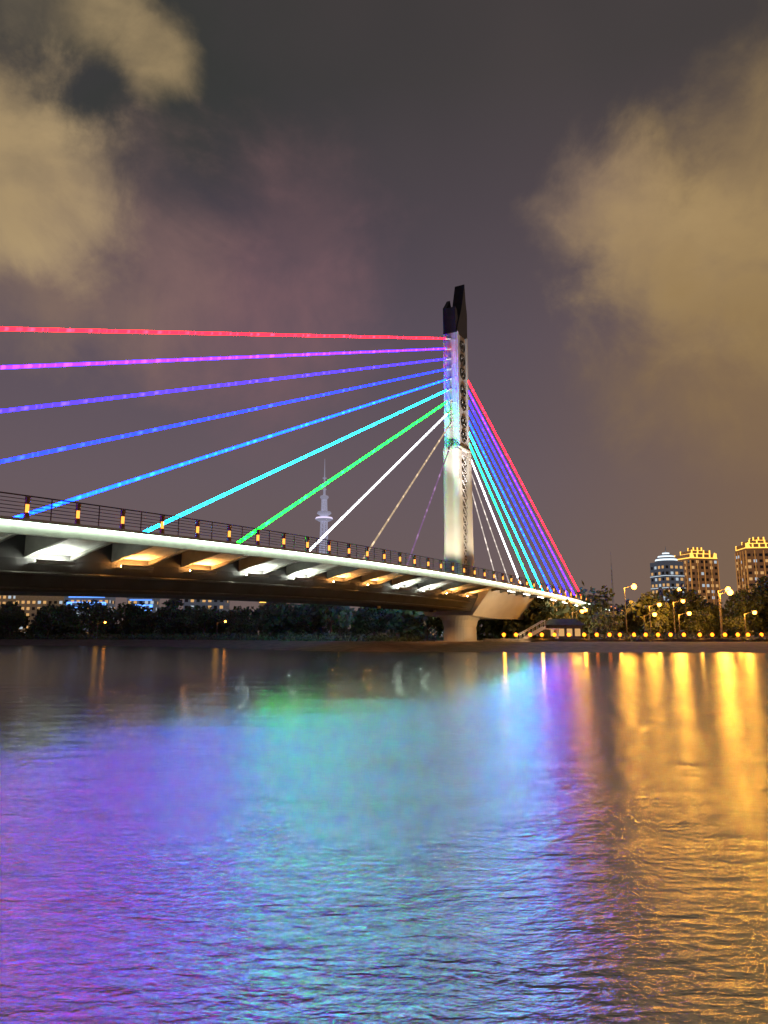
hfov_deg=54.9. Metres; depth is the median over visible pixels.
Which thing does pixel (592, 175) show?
sky
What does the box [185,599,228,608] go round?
windows
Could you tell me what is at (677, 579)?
windows
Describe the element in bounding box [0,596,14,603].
windows
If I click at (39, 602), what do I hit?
windows
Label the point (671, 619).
tree
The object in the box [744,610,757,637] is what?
street lamp
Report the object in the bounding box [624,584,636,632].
street lamp
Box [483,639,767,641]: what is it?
embankment wall
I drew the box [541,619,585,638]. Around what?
riverside kiosk
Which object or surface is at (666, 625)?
tree
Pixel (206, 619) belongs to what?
tree
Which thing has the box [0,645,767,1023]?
water
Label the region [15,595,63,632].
building
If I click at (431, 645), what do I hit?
ground
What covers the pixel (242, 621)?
tree
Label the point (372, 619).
tree
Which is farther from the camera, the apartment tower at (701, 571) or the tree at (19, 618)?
the apartment tower at (701, 571)
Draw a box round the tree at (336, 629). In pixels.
[320,606,349,634]
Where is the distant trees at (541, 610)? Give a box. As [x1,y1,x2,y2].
[0,581,767,640]
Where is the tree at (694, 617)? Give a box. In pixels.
[680,609,714,638]
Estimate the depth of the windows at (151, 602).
381.67 m
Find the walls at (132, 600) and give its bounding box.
[127,598,159,612]
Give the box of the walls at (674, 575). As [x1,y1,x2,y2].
[650,561,684,634]
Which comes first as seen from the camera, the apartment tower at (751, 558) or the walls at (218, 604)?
the walls at (218, 604)
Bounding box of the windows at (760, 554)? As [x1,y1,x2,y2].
[736,553,767,591]
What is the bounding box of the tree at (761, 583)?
[752,576,767,631]
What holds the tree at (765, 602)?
on the ground
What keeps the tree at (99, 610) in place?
on the ground
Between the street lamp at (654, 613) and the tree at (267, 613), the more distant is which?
the tree at (267, 613)
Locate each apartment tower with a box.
[674,547,721,635]
[735,537,767,592]
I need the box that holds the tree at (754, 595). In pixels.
[724,584,767,634]
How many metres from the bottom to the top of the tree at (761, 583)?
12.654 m
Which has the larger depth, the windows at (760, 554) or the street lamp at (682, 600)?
the windows at (760, 554)
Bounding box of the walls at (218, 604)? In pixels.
[183,599,229,627]
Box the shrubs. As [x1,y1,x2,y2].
[0,625,767,641]
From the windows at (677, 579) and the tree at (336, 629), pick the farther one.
the windows at (677, 579)
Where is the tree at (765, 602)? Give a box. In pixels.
[758,591,767,624]
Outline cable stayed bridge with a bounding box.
[0,285,621,641]
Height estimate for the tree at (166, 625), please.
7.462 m
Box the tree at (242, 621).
[225,606,252,634]
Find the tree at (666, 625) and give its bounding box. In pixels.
[642,606,670,637]
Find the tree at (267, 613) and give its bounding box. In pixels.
[255,605,291,638]
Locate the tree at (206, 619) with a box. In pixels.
[182,606,225,635]
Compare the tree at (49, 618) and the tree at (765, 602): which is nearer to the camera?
the tree at (765, 602)
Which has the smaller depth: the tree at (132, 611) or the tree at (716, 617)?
the tree at (716, 617)
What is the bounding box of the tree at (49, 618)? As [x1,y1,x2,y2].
[31,603,70,637]
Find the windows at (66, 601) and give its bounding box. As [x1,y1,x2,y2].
[65,600,114,632]
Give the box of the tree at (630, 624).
[612,611,640,634]
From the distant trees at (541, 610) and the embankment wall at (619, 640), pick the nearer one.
the embankment wall at (619, 640)
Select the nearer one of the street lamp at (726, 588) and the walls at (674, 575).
the street lamp at (726, 588)
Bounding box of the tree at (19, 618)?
[0,606,27,636]
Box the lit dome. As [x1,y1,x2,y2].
[654,547,677,588]
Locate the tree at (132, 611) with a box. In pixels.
[116,602,153,634]
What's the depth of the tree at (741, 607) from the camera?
125.48 m
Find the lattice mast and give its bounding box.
[610,552,614,608]
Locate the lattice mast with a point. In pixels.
(612, 587)
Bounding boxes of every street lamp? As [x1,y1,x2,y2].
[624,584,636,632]
[644,612,657,632]
[649,602,661,638]
[673,599,685,637]
[678,611,691,634]
[718,587,730,637]
[719,589,732,637]
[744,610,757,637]
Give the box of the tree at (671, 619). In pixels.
[660,606,678,635]
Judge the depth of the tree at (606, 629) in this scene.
122.14 m
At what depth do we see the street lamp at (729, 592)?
113.14 m
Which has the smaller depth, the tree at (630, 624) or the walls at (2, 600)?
the tree at (630, 624)
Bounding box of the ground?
[0,637,767,652]
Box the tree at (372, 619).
[362,607,389,635]
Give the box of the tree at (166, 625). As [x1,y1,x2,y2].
[154,606,184,635]
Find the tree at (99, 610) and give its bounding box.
[73,599,111,633]
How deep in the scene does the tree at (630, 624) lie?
124.98 m
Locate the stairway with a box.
[517,620,559,638]
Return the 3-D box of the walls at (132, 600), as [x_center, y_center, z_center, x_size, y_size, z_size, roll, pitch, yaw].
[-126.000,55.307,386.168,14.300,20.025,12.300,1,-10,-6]
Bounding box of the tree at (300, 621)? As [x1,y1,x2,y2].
[290,609,322,636]
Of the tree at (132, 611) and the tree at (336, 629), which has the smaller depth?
the tree at (336, 629)
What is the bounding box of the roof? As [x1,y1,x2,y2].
[67,602,105,607]
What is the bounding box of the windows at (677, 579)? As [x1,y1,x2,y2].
[651,565,683,634]
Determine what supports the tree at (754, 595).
on the ground
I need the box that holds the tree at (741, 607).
[725,595,766,635]
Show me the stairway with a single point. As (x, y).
(536, 631)
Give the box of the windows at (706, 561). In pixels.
[682,560,718,633]
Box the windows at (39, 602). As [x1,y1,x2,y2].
[16,601,61,628]
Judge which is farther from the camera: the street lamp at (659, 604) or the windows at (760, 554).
the windows at (760, 554)
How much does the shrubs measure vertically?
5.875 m
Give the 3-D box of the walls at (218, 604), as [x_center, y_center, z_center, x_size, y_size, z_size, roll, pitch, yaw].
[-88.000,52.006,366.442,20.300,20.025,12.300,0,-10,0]
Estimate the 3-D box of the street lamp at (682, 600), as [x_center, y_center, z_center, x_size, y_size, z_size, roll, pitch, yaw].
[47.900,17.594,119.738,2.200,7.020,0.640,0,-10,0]
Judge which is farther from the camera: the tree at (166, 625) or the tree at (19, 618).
the tree at (19, 618)
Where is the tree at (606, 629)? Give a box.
[588,610,624,635]
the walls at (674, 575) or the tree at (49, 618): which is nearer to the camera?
the tree at (49, 618)
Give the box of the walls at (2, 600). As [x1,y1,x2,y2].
[0,595,15,607]
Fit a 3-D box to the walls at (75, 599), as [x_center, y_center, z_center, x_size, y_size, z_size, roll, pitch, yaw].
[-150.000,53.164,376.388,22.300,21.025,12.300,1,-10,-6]
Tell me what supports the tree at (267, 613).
on the ground
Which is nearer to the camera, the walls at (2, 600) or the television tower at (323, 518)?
the walls at (2, 600)
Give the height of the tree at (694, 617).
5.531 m
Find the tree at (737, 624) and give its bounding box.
[723,616,752,637]
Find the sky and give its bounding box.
[0,0,767,635]
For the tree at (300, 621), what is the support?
on the ground
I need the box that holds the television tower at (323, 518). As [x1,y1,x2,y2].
[315,464,332,630]
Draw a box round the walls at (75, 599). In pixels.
[64,596,115,630]
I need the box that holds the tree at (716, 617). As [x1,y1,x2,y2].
[694,603,734,638]
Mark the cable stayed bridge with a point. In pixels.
(456, 596)
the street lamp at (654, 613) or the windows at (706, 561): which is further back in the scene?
the windows at (706, 561)
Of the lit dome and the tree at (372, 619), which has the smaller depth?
the tree at (372, 619)
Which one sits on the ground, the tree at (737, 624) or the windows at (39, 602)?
the tree at (737, 624)
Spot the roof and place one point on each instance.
(82, 602)
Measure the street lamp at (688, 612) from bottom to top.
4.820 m
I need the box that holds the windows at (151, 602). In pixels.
[128,601,158,609]
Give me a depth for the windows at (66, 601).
371.85 m

